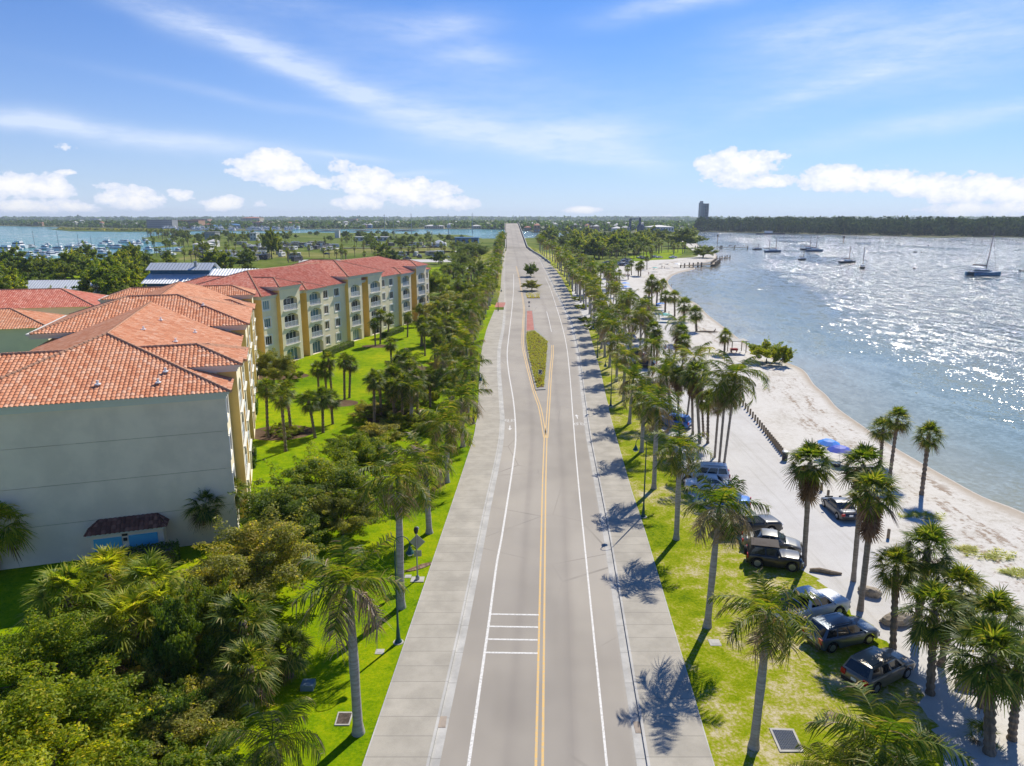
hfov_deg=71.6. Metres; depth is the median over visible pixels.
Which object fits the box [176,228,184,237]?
tree
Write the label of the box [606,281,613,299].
royal palm
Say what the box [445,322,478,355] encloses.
royal palm
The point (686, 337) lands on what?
fan palm
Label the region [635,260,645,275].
cabbage palm
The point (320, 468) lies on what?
tree
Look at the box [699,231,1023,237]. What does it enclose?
wooded island
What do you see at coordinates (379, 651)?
manhole cover
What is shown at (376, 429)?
shrub
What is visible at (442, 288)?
cabbage palm
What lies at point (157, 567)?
cabbage palm
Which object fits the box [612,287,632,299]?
coconut palm
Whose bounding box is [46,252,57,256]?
motor boat
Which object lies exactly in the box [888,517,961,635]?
cabbage palm
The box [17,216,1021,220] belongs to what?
hills
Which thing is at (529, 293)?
ornamental grass
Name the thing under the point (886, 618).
boulder
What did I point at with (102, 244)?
motor boat
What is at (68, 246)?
motor yacht
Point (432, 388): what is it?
shrub
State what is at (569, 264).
royal palm
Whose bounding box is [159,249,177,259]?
tree
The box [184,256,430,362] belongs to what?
apartment building
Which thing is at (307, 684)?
utility box
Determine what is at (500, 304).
brick crossing
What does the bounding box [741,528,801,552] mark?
parked car
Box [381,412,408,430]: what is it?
shrub
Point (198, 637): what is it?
shrub
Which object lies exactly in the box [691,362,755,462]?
coconut palm
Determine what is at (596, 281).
royal palm
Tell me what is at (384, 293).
window
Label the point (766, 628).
royal palm
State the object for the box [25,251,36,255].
motor boat
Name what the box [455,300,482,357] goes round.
royal palm
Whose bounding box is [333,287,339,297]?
window
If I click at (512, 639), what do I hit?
road marking
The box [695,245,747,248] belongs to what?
fishing pier
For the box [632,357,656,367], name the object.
parked car
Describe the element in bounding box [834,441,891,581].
fan palm
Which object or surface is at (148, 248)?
motor boat
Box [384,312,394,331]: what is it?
cabbage palm
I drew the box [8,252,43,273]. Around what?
tree
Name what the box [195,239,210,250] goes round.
tree
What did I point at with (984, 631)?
cabbage palm
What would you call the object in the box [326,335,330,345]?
window
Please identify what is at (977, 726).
young fan palm
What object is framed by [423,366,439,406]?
cabbage palm
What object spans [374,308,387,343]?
cabbage palm
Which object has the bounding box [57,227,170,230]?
spit scrub
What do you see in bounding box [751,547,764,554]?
side window
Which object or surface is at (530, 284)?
tree
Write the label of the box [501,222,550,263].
bridge
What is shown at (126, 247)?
tree
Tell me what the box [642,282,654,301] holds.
cabbage palm
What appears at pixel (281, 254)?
motorhome
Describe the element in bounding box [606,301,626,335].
royal palm
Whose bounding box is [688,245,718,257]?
tree
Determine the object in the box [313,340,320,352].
patio door
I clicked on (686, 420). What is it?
parked car
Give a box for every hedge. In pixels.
[119,539,180,572]
[252,444,256,467]
[255,399,257,414]
[322,341,354,354]
[381,326,403,337]
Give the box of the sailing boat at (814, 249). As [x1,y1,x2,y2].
[805,234,822,251]
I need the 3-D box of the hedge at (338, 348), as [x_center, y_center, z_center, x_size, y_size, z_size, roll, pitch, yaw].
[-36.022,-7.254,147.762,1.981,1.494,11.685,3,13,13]
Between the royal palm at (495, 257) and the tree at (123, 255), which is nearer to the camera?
the royal palm at (495, 257)
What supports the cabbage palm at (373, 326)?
on the mulch bed at (373, 346)
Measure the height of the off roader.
1.904 m
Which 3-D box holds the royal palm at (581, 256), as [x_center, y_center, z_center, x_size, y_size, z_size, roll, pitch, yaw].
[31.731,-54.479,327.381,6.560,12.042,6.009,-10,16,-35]
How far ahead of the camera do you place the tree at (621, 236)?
577.40 m
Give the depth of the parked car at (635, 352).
141.18 m
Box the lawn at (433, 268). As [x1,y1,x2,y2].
[430,266,451,273]
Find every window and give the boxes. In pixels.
[225,395,229,421]
[229,427,232,459]
[232,463,235,495]
[235,499,238,527]
[261,299,270,311]
[263,316,271,329]
[264,334,273,346]
[323,289,328,299]
[324,304,329,314]
[325,319,329,330]
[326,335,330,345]
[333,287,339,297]
[334,301,340,312]
[335,316,341,327]
[336,331,341,342]
[382,292,385,300]
[389,290,393,299]
[389,303,393,312]
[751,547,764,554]
[766,548,778,556]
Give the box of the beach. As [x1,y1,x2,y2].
[619,241,1023,765]
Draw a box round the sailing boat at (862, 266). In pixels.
[859,247,865,268]
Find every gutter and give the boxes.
[429,316,504,765]
[546,272,646,765]
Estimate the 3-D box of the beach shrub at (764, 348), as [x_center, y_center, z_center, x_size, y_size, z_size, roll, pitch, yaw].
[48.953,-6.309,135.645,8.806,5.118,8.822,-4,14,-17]
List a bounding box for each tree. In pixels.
[0,242,26,258]
[0,247,16,263]
[0,260,26,273]
[0,262,27,285]
[0,273,27,288]
[0,606,133,721]
[0,648,182,765]
[3,275,27,288]
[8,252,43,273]
[20,270,50,279]
[26,259,51,279]
[32,252,47,261]
[40,257,66,279]
[49,264,80,279]
[51,247,86,275]
[66,253,94,277]
[71,261,119,293]
[73,240,96,256]
[73,255,110,271]
[78,262,96,274]
[79,266,105,282]
[84,247,105,260]
[85,255,115,272]
[93,265,140,294]
[96,247,127,260]
[96,259,134,277]
[98,255,122,264]
[100,284,114,293]
[104,248,134,261]
[104,284,129,293]
[108,252,145,273]
[116,243,153,255]
[121,241,143,259]
[121,266,149,285]
[133,256,148,273]
[138,253,164,268]
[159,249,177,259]
[160,238,171,244]
[161,255,178,262]
[172,495,335,607]
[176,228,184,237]
[178,232,190,239]
[182,547,268,601]
[192,233,202,238]
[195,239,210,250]
[195,245,225,268]
[207,248,238,268]
[226,231,237,239]
[227,440,382,530]
[235,251,256,264]
[235,470,357,541]
[236,247,260,262]
[237,262,257,268]
[256,348,299,382]
[256,519,328,566]
[257,227,282,258]
[280,229,290,238]
[300,484,386,535]
[319,428,401,482]
[340,230,352,236]
[353,231,363,235]
[363,234,375,244]
[369,240,381,251]
[375,240,391,251]
[375,250,392,257]
[385,249,403,258]
[393,237,409,245]
[406,235,417,241]
[409,290,489,316]
[425,319,483,342]
[426,251,447,261]
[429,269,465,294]
[434,261,465,277]
[444,234,454,241]
[447,250,475,264]
[448,278,496,296]
[452,239,491,256]
[454,305,487,321]
[464,257,488,277]
[478,274,500,287]
[520,279,541,290]
[523,262,538,274]
[535,225,558,238]
[554,237,569,247]
[560,225,576,234]
[566,227,585,237]
[566,231,588,255]
[570,230,589,249]
[579,232,605,257]
[579,244,611,254]
[580,225,595,235]
[585,229,602,239]
[587,238,610,258]
[600,230,626,250]
[608,235,630,255]
[614,229,629,238]
[620,231,631,245]
[628,229,654,252]
[628,240,645,254]
[645,233,661,243]
[647,224,660,232]
[653,230,668,241]
[663,232,673,245]
[668,228,709,247]
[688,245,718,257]
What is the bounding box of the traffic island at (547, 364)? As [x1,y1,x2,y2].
[526,310,550,389]
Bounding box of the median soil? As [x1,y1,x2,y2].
[527,331,546,386]
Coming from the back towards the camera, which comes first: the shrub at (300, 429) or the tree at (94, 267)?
the tree at (94, 267)
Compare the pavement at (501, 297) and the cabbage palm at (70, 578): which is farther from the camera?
the pavement at (501, 297)
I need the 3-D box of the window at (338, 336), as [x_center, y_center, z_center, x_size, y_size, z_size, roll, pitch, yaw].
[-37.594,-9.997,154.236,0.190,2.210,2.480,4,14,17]
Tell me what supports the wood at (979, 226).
on the wooded island at (929, 235)
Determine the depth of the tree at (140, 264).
325.48 m
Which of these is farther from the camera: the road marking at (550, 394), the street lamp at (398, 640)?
the road marking at (550, 394)
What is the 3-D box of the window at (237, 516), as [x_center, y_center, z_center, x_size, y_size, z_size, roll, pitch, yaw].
[-24.043,11.461,62.035,0.190,2.210,2.480,-4,14,-18]
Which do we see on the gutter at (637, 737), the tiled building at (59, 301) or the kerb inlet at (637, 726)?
the kerb inlet at (637, 726)
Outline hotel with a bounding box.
[241,217,263,221]
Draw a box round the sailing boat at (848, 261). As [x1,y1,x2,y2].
[838,246,855,262]
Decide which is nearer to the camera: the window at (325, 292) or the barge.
the window at (325, 292)
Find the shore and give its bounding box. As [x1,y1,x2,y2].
[0,221,696,232]
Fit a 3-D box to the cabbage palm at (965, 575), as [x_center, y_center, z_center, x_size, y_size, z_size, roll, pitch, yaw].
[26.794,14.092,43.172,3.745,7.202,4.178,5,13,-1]
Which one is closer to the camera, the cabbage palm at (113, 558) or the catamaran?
the cabbage palm at (113, 558)
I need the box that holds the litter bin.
[782,450,788,460]
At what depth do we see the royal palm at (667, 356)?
103.78 m
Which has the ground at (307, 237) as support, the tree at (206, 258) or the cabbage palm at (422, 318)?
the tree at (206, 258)
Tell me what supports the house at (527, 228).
on the shore
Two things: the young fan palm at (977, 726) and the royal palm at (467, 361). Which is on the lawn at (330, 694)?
the royal palm at (467, 361)
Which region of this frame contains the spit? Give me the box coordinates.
[52,228,169,231]
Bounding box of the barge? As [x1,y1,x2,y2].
[756,231,784,233]
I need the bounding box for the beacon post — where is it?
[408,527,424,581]
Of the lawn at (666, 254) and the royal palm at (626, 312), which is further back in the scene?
the lawn at (666, 254)
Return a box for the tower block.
[698,201,708,230]
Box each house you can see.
[141,261,219,286]
[249,232,259,240]
[524,226,531,230]
[534,224,539,231]
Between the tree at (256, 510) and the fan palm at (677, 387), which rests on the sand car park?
the fan palm at (677, 387)
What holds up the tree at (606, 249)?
on the ground at (307, 237)
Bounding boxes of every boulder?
[858,585,881,598]
[879,611,913,625]
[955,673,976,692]
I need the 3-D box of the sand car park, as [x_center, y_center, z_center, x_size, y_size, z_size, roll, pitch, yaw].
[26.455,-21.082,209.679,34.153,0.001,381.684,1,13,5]
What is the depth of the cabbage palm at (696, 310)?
171.77 m
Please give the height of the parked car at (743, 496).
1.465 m
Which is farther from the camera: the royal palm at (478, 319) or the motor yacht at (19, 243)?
the motor yacht at (19, 243)
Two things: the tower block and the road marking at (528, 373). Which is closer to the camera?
the road marking at (528, 373)
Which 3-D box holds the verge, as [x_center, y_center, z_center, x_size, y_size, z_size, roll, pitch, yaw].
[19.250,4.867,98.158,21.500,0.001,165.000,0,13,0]
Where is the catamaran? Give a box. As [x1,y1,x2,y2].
[965,233,1000,275]
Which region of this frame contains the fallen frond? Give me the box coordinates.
[404,562,431,571]
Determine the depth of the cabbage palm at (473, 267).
297.05 m
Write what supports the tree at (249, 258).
on the ground at (307, 237)
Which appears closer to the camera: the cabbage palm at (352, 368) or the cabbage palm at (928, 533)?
the cabbage palm at (928, 533)
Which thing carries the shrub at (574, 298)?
on the sand car park
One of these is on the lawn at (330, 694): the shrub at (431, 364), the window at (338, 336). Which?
the shrub at (431, 364)
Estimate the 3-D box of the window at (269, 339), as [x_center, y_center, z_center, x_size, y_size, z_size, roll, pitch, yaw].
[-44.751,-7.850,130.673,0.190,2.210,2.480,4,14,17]
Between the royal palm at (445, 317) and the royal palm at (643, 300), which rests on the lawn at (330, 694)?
the royal palm at (445, 317)
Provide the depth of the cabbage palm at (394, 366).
97.78 m
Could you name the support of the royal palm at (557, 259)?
on the grass slope at (553, 264)
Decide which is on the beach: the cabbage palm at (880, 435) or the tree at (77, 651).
the cabbage palm at (880, 435)
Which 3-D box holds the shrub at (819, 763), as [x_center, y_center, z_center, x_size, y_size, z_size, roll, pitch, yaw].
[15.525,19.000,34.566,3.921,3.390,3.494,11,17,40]
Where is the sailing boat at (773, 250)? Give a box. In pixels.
[764,240,780,251]
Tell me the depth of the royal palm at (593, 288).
176.12 m
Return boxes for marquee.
[431,240,446,246]
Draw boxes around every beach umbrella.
[817,438,839,446]
[827,445,850,458]
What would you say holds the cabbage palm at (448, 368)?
on the lawn at (330, 694)
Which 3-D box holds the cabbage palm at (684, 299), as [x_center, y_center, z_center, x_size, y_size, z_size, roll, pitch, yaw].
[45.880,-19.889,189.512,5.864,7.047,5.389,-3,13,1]
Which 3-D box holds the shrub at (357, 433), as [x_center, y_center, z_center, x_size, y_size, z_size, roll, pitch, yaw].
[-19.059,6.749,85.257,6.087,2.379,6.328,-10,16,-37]
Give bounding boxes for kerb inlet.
[438,716,446,727]
[633,721,641,732]
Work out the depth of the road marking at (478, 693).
50.62 m
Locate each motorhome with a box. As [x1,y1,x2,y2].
[255,254,268,259]
[278,252,285,256]
[289,252,300,256]
[291,256,302,261]
[426,251,435,255]
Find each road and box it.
[299,259,450,261]
[439,248,636,765]
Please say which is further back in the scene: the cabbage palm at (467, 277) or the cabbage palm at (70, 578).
the cabbage palm at (467, 277)
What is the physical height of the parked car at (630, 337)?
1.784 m
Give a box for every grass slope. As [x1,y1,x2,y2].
[472,246,505,300]
[528,246,574,299]
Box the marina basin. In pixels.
[48,247,181,259]
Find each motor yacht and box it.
[0,242,17,251]
[9,241,27,247]
[47,243,68,251]
[63,243,72,250]
[99,238,113,244]
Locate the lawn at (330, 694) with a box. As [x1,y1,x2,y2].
[0,304,495,765]
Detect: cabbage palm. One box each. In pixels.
[0,501,37,565]
[9,558,116,633]
[65,542,143,619]
[87,576,162,665]
[112,545,188,619]
[131,577,188,634]
[182,486,225,534]
[202,587,282,674]
[211,635,287,714]
[227,476,247,511]
[252,376,278,437]
[263,623,317,684]
[268,385,293,451]
[276,378,298,429]
[295,389,321,437]
[309,359,323,387]
[312,385,336,432]
[315,360,335,388]
[320,351,337,388]
[320,388,342,423]
[334,352,352,399]
[340,354,359,397]
[362,367,384,422]
[368,317,380,345]
[369,371,388,415]
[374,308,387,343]
[380,376,400,421]
[381,336,397,359]
[382,367,401,402]
[383,361,401,413]
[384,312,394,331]
[389,372,412,414]
[390,350,403,369]
[395,350,417,370]
[400,358,417,375]
[403,312,413,336]
[407,366,427,413]
[414,319,425,345]
[415,303,424,315]
[415,313,428,346]
[416,321,429,355]
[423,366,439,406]
[428,327,441,358]
[429,307,440,319]
[430,321,445,356]
[432,299,440,313]
[433,333,446,356]
[437,282,445,294]
[437,375,456,415]
[440,301,448,313]
[441,364,461,397]
[442,335,454,353]
[445,315,457,339]
[454,279,461,290]
[463,273,470,282]
[470,265,476,273]
[473,271,480,280]
[596,264,603,288]
[600,243,604,258]
[624,264,631,279]
[628,260,633,274]
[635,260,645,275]
[635,262,642,275]
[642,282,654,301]
[645,273,658,305]
[653,280,663,305]
[657,289,670,311]
[658,278,668,300]
[667,290,681,316]
[675,295,692,320]
[686,304,705,331]
[693,397,706,435]
[696,387,716,443]
[716,326,732,351]
[865,416,900,460]
[866,542,928,649]
[879,405,914,475]
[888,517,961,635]
[892,574,974,696]
[910,418,948,495]
[928,561,993,667]
[929,608,1023,756]
[950,582,1023,709]
[977,632,1023,742]
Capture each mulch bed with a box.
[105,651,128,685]
[255,425,312,440]
[259,372,308,379]
[333,400,357,406]
[362,345,387,347]
[368,410,422,426]
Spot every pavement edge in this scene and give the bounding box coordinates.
[362,312,493,765]
[582,314,714,765]
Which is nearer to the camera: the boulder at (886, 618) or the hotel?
the boulder at (886, 618)
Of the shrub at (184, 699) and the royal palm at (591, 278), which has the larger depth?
the royal palm at (591, 278)
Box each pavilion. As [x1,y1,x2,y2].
[206,239,219,246]
[424,225,444,228]
[471,225,480,228]
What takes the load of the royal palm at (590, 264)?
on the sand car park
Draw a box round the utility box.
[300,679,315,690]
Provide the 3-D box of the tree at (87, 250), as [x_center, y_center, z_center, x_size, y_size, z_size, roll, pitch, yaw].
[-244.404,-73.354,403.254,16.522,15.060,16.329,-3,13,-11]
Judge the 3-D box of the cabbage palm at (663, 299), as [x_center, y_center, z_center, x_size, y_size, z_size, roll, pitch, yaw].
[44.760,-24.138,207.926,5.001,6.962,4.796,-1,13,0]
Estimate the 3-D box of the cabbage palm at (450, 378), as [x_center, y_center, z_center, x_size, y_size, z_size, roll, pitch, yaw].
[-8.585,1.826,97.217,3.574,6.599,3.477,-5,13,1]
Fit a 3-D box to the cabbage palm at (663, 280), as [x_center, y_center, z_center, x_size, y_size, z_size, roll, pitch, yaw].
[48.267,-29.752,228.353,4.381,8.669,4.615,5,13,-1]
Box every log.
[696,328,716,332]
[810,567,841,574]
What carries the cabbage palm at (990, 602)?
on the beach
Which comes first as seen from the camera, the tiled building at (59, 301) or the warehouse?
the tiled building at (59, 301)
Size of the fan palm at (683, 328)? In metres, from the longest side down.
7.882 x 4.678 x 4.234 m
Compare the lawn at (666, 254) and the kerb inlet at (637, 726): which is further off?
the lawn at (666, 254)
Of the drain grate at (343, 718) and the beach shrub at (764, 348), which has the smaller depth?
the drain grate at (343, 718)
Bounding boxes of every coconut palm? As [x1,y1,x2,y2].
[205,697,325,765]
[605,280,623,303]
[611,290,637,332]
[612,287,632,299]
[627,293,655,332]
[642,304,663,334]
[664,313,695,337]
[666,341,727,414]
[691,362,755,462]
[695,376,751,457]
[696,349,769,462]
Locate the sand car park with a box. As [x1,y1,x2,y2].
[572,268,987,765]
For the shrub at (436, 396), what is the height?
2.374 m
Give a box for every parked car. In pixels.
[619,333,636,341]
[626,350,645,356]
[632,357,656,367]
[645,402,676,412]
[654,413,690,428]
[681,461,730,479]
[683,473,730,490]
[698,493,750,508]
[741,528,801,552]
[802,612,879,652]
[820,496,856,519]
[840,646,915,693]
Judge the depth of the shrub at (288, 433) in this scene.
88.96 m
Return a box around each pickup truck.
[712,509,782,535]
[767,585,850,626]
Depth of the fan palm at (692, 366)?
85.35 m
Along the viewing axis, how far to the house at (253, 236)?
857.89 m
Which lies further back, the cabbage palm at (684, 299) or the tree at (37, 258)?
the tree at (37, 258)
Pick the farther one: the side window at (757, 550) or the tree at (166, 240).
the tree at (166, 240)
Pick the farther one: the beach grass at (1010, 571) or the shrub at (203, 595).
the beach grass at (1010, 571)
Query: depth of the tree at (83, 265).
303.35 m
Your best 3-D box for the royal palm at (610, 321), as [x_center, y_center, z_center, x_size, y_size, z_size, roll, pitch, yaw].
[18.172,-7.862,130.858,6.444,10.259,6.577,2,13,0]
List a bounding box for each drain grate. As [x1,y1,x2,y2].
[334,712,351,725]
[769,728,802,751]
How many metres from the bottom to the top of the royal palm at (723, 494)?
11.122 m
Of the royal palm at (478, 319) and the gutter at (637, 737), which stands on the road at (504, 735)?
the gutter at (637, 737)
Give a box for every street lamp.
[393,536,413,644]
[471,372,481,423]
[604,360,612,405]
[633,438,646,517]
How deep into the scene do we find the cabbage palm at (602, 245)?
469.84 m
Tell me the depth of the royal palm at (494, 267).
242.72 m
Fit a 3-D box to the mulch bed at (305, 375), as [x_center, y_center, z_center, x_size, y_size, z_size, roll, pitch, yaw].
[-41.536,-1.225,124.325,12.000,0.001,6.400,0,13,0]
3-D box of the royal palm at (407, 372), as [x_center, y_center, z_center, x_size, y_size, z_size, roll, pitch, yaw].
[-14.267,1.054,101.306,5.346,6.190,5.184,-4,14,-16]
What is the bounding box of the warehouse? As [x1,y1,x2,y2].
[645,225,673,231]
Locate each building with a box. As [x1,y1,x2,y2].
[0,281,258,569]
[0,288,105,314]
[0,308,64,352]
[146,220,177,228]
[178,220,204,228]
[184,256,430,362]
[192,242,214,249]
[204,232,219,239]
[335,230,340,237]
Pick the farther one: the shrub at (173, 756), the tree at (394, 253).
the tree at (394, 253)
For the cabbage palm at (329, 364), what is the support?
on the lawn at (330, 694)
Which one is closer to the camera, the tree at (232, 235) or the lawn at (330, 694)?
the lawn at (330, 694)
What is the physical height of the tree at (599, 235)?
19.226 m
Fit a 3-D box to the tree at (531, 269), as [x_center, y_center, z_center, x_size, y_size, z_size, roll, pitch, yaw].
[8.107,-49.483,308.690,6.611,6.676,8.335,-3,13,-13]
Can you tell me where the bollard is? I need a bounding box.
[886,528,890,538]
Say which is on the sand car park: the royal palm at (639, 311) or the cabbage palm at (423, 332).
the royal palm at (639, 311)
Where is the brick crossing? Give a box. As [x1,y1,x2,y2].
[495,302,505,306]
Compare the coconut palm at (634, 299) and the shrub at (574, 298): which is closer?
the coconut palm at (634, 299)
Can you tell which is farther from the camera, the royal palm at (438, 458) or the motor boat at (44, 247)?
the motor boat at (44, 247)
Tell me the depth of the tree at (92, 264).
289.95 m
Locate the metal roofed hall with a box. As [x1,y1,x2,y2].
[209,268,255,275]
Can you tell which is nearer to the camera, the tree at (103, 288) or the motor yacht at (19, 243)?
the tree at (103, 288)
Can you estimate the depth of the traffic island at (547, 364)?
139.11 m
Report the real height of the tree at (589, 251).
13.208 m
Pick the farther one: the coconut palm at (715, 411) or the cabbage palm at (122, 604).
the coconut palm at (715, 411)
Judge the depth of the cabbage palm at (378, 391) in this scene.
96.33 m
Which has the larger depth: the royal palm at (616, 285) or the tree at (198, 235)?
the tree at (198, 235)
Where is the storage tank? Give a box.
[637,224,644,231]
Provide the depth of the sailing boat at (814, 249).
586.59 m
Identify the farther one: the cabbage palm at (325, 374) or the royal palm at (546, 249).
the royal palm at (546, 249)
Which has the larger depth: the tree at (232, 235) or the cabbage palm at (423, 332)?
the tree at (232, 235)
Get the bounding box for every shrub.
[0,670,52,699]
[99,680,156,737]
[99,722,241,765]
[115,631,149,673]
[115,635,149,664]
[115,679,243,765]
[117,715,250,765]
[119,649,179,693]
[133,582,222,682]
[133,660,198,693]
[137,679,219,743]
[152,666,203,699]
[183,570,237,646]
[184,605,234,643]
[185,660,279,720]
[261,425,281,434]
[273,420,293,429]
[274,429,297,439]
[284,363,303,379]
[285,424,307,433]
[323,429,378,451]
[346,399,392,423]
[352,418,406,441]
[368,401,409,419]
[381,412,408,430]
[382,395,408,402]
[388,408,425,428]
[398,391,442,399]
[407,413,437,433]
[418,376,441,390]
[421,390,443,402]
[425,359,449,369]
[428,368,446,383]
[571,296,587,299]
[574,304,588,308]
[576,316,591,321]
[581,323,594,328]
[742,337,783,362]
[771,342,797,365]
[783,738,858,765]
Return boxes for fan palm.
[643,320,666,358]
[652,328,663,361]
[668,366,684,413]
[670,323,689,357]
[675,333,693,362]
[677,370,698,433]
[678,359,709,443]
[780,439,839,565]
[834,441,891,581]
[840,467,906,611]
[964,717,1004,750]
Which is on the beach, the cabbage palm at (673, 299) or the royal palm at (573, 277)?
the cabbage palm at (673, 299)
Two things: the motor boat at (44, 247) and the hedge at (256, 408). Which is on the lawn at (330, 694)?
the hedge at (256, 408)
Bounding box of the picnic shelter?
[727,338,748,352]
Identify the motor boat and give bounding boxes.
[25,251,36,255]
[36,251,46,255]
[39,243,51,249]
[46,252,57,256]
[97,242,106,245]
[97,250,105,253]
[112,244,121,248]
[143,246,153,249]
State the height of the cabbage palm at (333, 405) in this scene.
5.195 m
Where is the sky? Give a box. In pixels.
[0,0,1023,217]
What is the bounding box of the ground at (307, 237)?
[21,233,697,763]
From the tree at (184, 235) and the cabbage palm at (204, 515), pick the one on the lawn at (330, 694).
the cabbage palm at (204, 515)
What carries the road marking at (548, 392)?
on the road at (504, 735)
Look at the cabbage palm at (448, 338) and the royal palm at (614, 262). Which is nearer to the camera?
the cabbage palm at (448, 338)
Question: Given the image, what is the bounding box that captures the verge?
[588,328,943,765]
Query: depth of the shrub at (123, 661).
42.04 m
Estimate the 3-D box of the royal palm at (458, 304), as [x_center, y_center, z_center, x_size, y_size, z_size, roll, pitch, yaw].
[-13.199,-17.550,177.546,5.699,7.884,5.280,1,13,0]
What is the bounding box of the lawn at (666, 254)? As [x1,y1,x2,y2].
[630,249,683,260]
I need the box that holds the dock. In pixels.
[680,259,720,267]
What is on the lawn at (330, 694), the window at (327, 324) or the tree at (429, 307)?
the tree at (429, 307)
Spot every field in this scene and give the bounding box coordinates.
[179,251,340,259]
[324,247,451,252]
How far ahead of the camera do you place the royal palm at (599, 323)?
139.36 m
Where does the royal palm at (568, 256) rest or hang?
on the grass slope at (553, 264)
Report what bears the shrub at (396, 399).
on the lawn at (330, 694)
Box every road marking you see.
[467,274,515,765]
[486,652,537,653]
[487,638,537,640]
[489,626,537,627]
[491,613,538,614]
[516,268,543,437]
[517,269,546,437]
[534,438,544,765]
[541,438,546,765]
[545,345,551,437]
[547,345,553,437]
[548,284,607,765]
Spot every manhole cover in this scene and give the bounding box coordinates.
[375,649,384,653]
[708,639,721,645]
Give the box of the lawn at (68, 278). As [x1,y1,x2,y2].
[50,275,141,279]
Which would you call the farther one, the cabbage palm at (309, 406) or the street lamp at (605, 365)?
the street lamp at (605, 365)
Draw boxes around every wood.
[0,215,1018,230]
[694,215,1023,236]
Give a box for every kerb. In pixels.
[426,312,503,765]
[533,253,649,765]
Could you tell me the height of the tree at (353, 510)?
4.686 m
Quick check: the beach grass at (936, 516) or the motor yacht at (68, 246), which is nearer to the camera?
the beach grass at (936, 516)
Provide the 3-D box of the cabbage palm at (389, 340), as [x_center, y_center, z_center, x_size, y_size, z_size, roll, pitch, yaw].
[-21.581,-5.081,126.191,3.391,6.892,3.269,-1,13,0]
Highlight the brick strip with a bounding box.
[527,311,533,330]
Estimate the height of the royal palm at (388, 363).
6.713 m
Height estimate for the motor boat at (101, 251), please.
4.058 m
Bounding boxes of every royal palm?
[288,531,408,737]
[350,442,446,609]
[377,361,402,386]
[391,348,424,376]
[392,373,434,421]
[393,430,455,534]
[401,370,429,410]
[412,398,476,482]
[425,313,448,330]
[429,340,458,374]
[436,311,451,329]
[437,347,476,399]
[437,375,492,446]
[443,354,492,411]
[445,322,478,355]
[446,334,485,395]
[447,310,463,320]
[449,297,466,312]
[449,315,479,370]
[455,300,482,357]
[459,296,487,339]
[459,309,485,341]
[462,282,486,325]
[469,288,488,323]
[476,275,498,314]
[476,280,493,319]
[479,270,498,305]
[480,265,496,300]
[480,275,497,309]
[484,264,501,297]
[487,251,502,261]
[488,255,501,264]
[488,258,503,271]
[492,244,502,253]
[538,235,548,255]
[542,242,547,257]
[545,239,552,259]
[548,241,559,263]
[552,246,564,267]
[552,251,560,270]
[556,251,564,273]
[559,251,571,276]
[560,253,574,279]
[564,257,577,285]
[564,259,579,288]
[565,267,572,290]
[568,264,584,293]
[571,266,585,295]
[571,268,579,295]
[573,267,586,302]
[574,270,590,303]
[575,271,594,309]
[576,251,588,266]
[579,276,598,316]
[581,272,596,313]
[582,260,597,272]
[585,277,603,322]
[585,282,606,323]
[587,288,612,334]
[588,309,619,356]
[589,297,613,340]
[591,305,618,348]
[596,312,628,366]
[600,264,616,295]
[600,328,634,381]
[601,260,615,292]
[605,343,641,400]
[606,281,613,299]
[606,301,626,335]
[607,258,619,272]
[609,270,624,296]
[610,282,623,310]
[612,363,653,423]
[613,294,625,316]
[617,305,636,346]
[619,315,643,344]
[619,373,672,452]
[621,288,639,315]
[630,305,651,345]
[631,384,685,489]
[633,314,655,349]
[634,295,654,312]
[636,331,668,371]
[647,348,686,396]
[647,362,686,413]
[647,422,713,540]
[680,474,771,628]
[705,567,821,750]
[800,681,976,765]
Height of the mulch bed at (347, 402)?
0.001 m
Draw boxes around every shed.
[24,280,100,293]
[355,236,389,240]
[454,237,478,243]
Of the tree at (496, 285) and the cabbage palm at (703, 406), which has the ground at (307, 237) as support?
the tree at (496, 285)
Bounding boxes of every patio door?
[287,347,297,358]
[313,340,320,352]
[353,328,358,339]
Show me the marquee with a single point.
(437, 243)
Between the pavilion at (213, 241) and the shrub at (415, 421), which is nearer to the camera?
the shrub at (415, 421)
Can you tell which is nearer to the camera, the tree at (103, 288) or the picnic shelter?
the picnic shelter
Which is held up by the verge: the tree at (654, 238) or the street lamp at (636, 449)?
the street lamp at (636, 449)
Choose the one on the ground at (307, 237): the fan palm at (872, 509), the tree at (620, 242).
the tree at (620, 242)
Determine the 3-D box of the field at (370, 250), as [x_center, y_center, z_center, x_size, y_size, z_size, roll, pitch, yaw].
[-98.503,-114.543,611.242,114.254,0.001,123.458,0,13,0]
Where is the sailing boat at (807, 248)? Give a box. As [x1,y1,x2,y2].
[800,241,810,249]
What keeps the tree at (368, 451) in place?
on the lawn at (330, 694)
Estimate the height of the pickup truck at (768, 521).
1.874 m
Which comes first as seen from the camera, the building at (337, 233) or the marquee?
the marquee
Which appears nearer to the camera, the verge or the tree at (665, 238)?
the verge
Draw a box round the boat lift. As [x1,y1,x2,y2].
[629,217,640,231]
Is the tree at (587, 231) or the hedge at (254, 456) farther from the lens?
the tree at (587, 231)
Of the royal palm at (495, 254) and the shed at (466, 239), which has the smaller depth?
the royal palm at (495, 254)
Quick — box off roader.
[744,537,803,571]
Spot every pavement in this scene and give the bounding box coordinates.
[363,310,503,765]
[498,251,505,301]
[531,251,713,765]
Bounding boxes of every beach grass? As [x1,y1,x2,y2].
[898,510,944,519]
[952,544,979,552]
[960,546,1017,560]
[993,566,1023,577]
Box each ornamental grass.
[526,291,539,297]
[526,330,548,386]
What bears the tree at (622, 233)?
on the ground at (307, 237)

